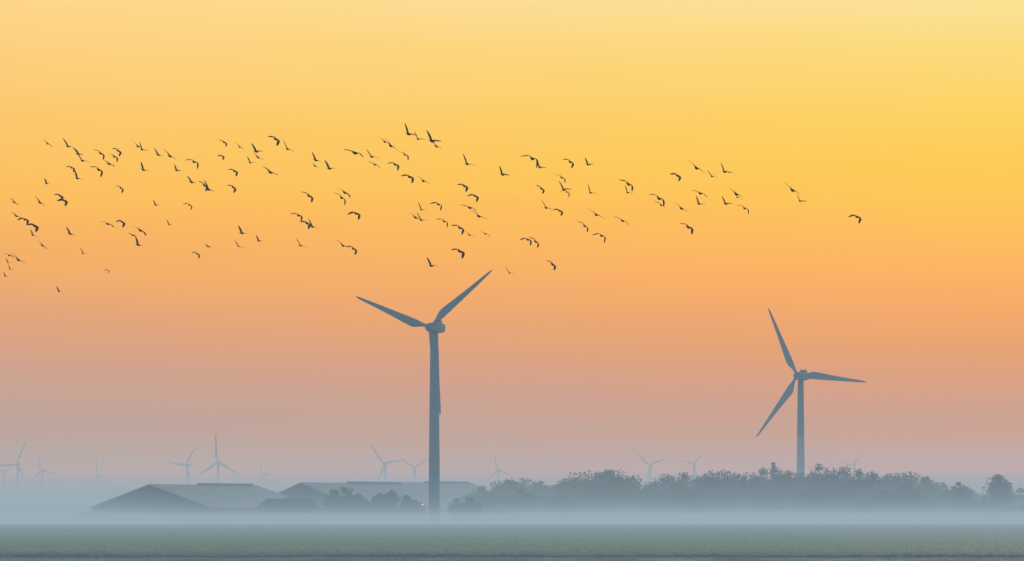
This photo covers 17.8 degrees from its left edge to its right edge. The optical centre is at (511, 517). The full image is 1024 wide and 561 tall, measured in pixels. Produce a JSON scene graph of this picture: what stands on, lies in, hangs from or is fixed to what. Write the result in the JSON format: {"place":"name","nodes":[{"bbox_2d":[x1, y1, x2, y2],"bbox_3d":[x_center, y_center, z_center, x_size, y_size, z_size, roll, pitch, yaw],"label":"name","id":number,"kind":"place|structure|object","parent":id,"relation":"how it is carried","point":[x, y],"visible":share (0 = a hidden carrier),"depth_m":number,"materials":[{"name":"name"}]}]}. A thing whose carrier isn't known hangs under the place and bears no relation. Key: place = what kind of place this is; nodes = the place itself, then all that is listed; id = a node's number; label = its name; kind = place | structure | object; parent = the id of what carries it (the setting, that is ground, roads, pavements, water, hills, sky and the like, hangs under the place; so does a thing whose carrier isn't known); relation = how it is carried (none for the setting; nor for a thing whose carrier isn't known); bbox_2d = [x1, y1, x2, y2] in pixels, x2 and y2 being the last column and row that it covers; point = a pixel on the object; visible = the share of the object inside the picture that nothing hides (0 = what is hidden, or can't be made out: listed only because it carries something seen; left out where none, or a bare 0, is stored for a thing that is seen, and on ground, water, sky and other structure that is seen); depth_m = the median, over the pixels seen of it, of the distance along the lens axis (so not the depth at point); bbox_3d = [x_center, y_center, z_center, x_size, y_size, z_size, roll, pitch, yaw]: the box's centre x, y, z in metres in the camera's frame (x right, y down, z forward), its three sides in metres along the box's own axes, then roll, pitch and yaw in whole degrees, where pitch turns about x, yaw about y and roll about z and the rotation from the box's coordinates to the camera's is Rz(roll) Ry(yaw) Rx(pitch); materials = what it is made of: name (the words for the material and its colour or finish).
{"place":"outdoors","nodes":[
{"label":"outdoors","id":0,"kind":"place"},
{"bbox_2d":[27,223,38,231],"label":"bird","id":1,"kind":"object","parent":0,"point":[36,228],"visible":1,"depth_m":214.31},
{"bbox_2d":[268,136,279,145],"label":"bird","id":2,"kind":"object","parent":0,"point":[278,141],"visible":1,"depth_m":217.18},
{"bbox_2d":[348,211,360,219],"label":"bird","id":3,"kind":"object","parent":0,"point":[358,214],"visible":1,"depth_m":217.68},
{"bbox_2d":[401,174,413,182],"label":"bird","id":4,"kind":"object","parent":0,"point":[412,180],"visible":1,"depth_m":225.77},
{"bbox_2d":[427,131,439,142],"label":"bird","id":5,"kind":"object","parent":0,"point":[431,140],"visible":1,"depth_m":175.31},
{"bbox_2d":[451,249,464,258],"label":"bird","id":6,"kind":"object","parent":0,"point":[463,253],"visible":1,"depth_m":187.62},
{"bbox_2d":[0,518,1023,560],"bbox_3d":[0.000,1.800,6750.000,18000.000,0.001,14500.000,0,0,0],"label":"field","id":7,"kind":"structure","parent":0,"point":[661,527],"depth_m":299.70,"materials":[{"name":"green plant"}]},
{"bbox_2d":[0,467,13,518],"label":"wind turbine","id":8,"kind":"object","parent":7,"relation":"on","point":[4,486],"visible":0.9,"depth_m":6768.78,"materials":[{"name":"paint"}]},
{"bbox_2d":[0,443,27,519],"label":"wind turbine","id":9,"kind":"object","parent":7,"relation":"on","point":[18,468],"visible":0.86,"depth_m":3590.67,"materials":[{"name":"paint"}]},
{"bbox_2d":[30,451,55,518],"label":"wind turbine","id":10,"kind":"object","parent":7,"relation":"on","point":[42,487],"visible":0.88,"depth_m":5659.54,"materials":[{"name":"paint"}]},
{"bbox_2d":[71,512,100,522],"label":"shed","id":11,"kind":"structure","parent":7,"relation":"on","point":[87,517],"depth_m":1053.88,"materials":[{"name":"paint"}]},
{"bbox_2d":[85,458,109,500],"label":"wind turbine","id":12,"kind":"object","parent":7,"relation":"on","point":[98,475],"visible":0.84,"depth_m":7017.81,"materials":[{"name":"paint"}]},
{"bbox_2d":[169,447,195,483],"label":"wind turbine","id":13,"kind":"object","parent":7,"relation":"on","point":[187,473],"visible":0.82,"depth_m":3970.74,"materials":[{"name":"paint"}]},
{"bbox_2d":[88,483,287,523],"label":"barn","id":14,"kind":"structure","parent":7,"relation":"on","point":[218,503],"depth_m":1048.84,"materials":[{"name":"paint"}]},
{"bbox_2d":[116,511,184,523],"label":"doors","id":15,"kind":"structure","parent":14,"relation":"in","point":[120,515],"depth_m":1049.19,"materials":[{"name":"paint"}]},
{"bbox_2d":[219,511,255,515],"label":"side windows","id":16,"kind":"structure","parent":14,"relation":"in","point":[221,513],"depth_m":1037.22,"materials":[{"name":"glass"}]},
{"bbox_2d":[194,435,240,482],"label":"wind turbine","id":17,"kind":"object","parent":7,"relation":"on","point":[217,463],"visible":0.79,"depth_m":3247.11,"materials":[{"name":"paint"}]},
{"bbox_2d":[255,463,271,487],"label":"wind turbine","id":18,"kind":"object","parent":7,"relation":"on","point":[263,474],"visible":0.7,"depth_m":8566.19,"materials":[{"name":"paint"}]},
{"bbox_2d":[253,497,323,523],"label":"shed","id":19,"kind":"structure","parent":7,"relation":"on","point":[293,510],"depth_m":1027.71,"materials":[{"name":"paint"}]},
{"bbox_2d":[265,515,270,523],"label":"doors","id":20,"kind":"structure","parent":19,"relation":"in","point":[267,517],"depth_m":1029.65,"materials":[{"name":"paint"}]},
{"bbox_2d":[289,513,312,516],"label":"side windows","id":21,"kind":"structure","parent":19,"relation":"in","point":[290,514],"depth_m":1024.88,"materials":[{"name":"glass"}]},
{"bbox_2d":[321,499,337,523],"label":"tree","id":22,"kind":"object","parent":7,"relation":"on","point":[324,508],"visible":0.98,"depth_m":1040.81,"materials":[{"name":"grey plant"}]},
{"bbox_2d":[322,489,345,523],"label":"tree","id":23,"kind":"object","parent":7,"relation":"on","point":[336,493],"visible":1,"depth_m":1040.80,"materials":[{"name":"grey plant"}]},
{"bbox_2d":[332,486,357,523],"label":"tree","id":24,"kind":"object","parent":7,"relation":"on","point":[345,511],"visible":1,"depth_m":1040.24,"materials":[{"name":"grey plant"}]},
{"bbox_2d":[349,493,369,523],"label":"tree","id":25,"kind":"object","parent":7,"relation":"on","point":[357,513],"visible":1,"depth_m":1040.60,"materials":[{"name":"grey plant"}]},
{"bbox_2d":[279,481,454,522],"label":"barn","id":26,"kind":"structure","parent":7,"relation":"on","point":[316,492],"depth_m":1085.44,"materials":[{"name":"paint"}]},
{"bbox_2d":[360,501,374,523],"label":"tree","id":27,"kind":"object","parent":7,"relation":"on","point":[366,511],"visible":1,"depth_m":1040.40,"materials":[{"name":"grey plant"}]},
{"bbox_2d":[369,493,389,523],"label":"tree","id":28,"kind":"object","parent":7,"relation":"on","point":[377,504],"visible":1,"depth_m":1040.15,"materials":[{"name":"grey plant"}]},
{"bbox_2d":[370,444,403,481],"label":"wind turbine","id":29,"kind":"object","parent":7,"relation":"on","point":[384,469],"visible":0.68,"depth_m":3761.78,"materials":[{"name":"paint"}]},
{"bbox_2d":[379,489,402,523],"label":"tree","id":30,"kind":"object","parent":7,"relation":"on","point":[391,512],"visible":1,"depth_m":1040.79,"materials":[{"name":"grey plant"}]},
{"bbox_2d":[395,495,417,523],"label":"tree","id":31,"kind":"object","parent":7,"relation":"on","point":[406,507],"visible":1,"depth_m":1040.47,"materials":[{"name":"grey plant"}]},
{"bbox_2d":[400,458,427,481],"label":"wind turbine","id":32,"kind":"object","parent":7,"relation":"on","point":[414,473],"visible":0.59,"depth_m":5825.71,"materials":[{"name":"paint"}]},
{"bbox_2d":[408,501,428,523],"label":"tree","id":33,"kind":"object","parent":7,"relation":"on","point":[415,517],"visible":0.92,"depth_m":1040.71,"materials":[{"name":"grey plant"}]},
{"bbox_2d":[356,270,491,523],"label":"wind turbine","id":34,"kind":"object","parent":7,"relation":"on","point":[435,327],"visible":0.99,"depth_m":998.51,"materials":[{"name":"paint"}]},
{"bbox_2d":[447,498,467,523],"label":"bush","id":35,"kind":"object","parent":7,"relation":"on","point":[455,512],"visible":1,"depth_m":1028.77,"materials":[{"name":"grey plant"}]},
{"bbox_2d":[402,481,518,522],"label":"barn","id":36,"kind":"structure","parent":7,"relation":"on","point":[450,491],"depth_m":1128.68,"materials":[{"name":"paint"}]},
{"bbox_2d":[459,497,483,523],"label":"bush","id":37,"kind":"object","parent":7,"relation":"on","point":[472,514],"visible":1,"depth_m":1029.59,"materials":[{"name":"grey plant"}]},
{"bbox_2d":[446,501,511,522],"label":"farmhouse","id":38,"kind":"object","parent":7,"relation":"on","point":[493,512],"visible":0.59,"depth_m":1055.37,"materials":[{"name":"paint"}]},
{"bbox_2d":[460,517,467,522],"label":"doors","id":39,"kind":"structure","parent":38,"relation":"in","point":[465,520],"depth_m":1055.87,"materials":[{"name":"paint"}]},
{"bbox_2d":[485,452,511,484],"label":"wind turbine","id":40,"kind":"object","parent":7,"relation":"on","point":[497,471],"visible":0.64,"depth_m":6497.93,"materials":[{"name":"paint"}]},
{"bbox_2d":[0,490,1018,520],"bbox_3d":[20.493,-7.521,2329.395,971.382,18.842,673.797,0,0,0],"label":"tree line","id":41,"kind":"object","parent":7,"relation":"on","point":[57,508],"visible":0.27,"depth_m":2012.72,"materials":[{"name":"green plant"}]},
{"bbox_2d":[635,452,666,518],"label":"wind turbine","id":42,"kind":"object","parent":7,"relation":"on","point":[650,472],"visible":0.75,"depth_m":8528.01,"materials":[{"name":"paint"}]},
{"bbox_2d":[681,454,702,518],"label":"wind turbine","id":43,"kind":"object","parent":7,"relation":"on","point":[694,471],"visible":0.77,"depth_m":8796.70,"materials":[{"name":"paint"}]},
{"bbox_2d":[441,463,1023,522],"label":"tree line","id":44,"kind":"object","parent":7,"relation":"on","point":[729,495],"visible":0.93,"depth_m":1088.51,"materials":[{"name":"grey plant"}]},
{"bbox_2d":[771,462,774,522],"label":"chimney","id":45,"kind":"object","parent":7,"relation":"on","point":[772,515],"visible":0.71,"depth_m":1139.36,"materials":[{"name":"brick"}]},
{"bbox_2d":[756,308,865,522],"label":"wind turbine","id":46,"kind":"object","parent":7,"relation":"on","point":[801,376],"visible":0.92,"depth_m":1169.88,"materials":[{"name":"paint"}]},
{"bbox_2d":[844,455,860,518],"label":"wind turbine","id":47,"kind":"object","parent":7,"relation":"on","point":[854,469],"visible":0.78,"depth_m":8796.97,"materials":[{"name":"paint"}]},
{"bbox_2d":[949,481,968,522],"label":"tree","id":48,"kind":"object","parent":7,"relation":"on","point":[960,493],"visible":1,"depth_m":1079.10,"materials":[{"name":"grey plant"}]},
{"bbox_2d":[981,474,1015,522],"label":"tree","id":49,"kind":"object","parent":7,"relation":"on","point":[999,492],"visible":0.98,"depth_m":1082.76,"materials":[{"name":"grey plant"}]},
{"bbox_2d":[0,557,1023,560],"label":"grass verge","id":50,"kind":"object","parent":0,"point":[512,559],"depth_m":140.09,"materials":[{"name":"plant"}]},
{"bbox_2d":[0,553,1023,557],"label":"ploughed soil","id":51,"kind":"structure","parent":0,"point":[79,555],"depth_m":150.10,"materials":[{"name":"soil"}]},
{"bbox_2d":[0,0,1023,517],"label":"sky","id":52,"kind":"structure","parent":0,"point":[656,340],"materials":[{"name":"orange"}]},
{"bbox_2d":[523,155,538,167],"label":"bird","id":53,"kind":"object","parent":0,"point":[532,158],"visible":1,"depth_m":167.99},
{"bbox_2d":[650,194,664,206],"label":"bird","id":54,"kind":"object","parent":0,"point":[658,198],"visible":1,"depth_m":186.78}
]}

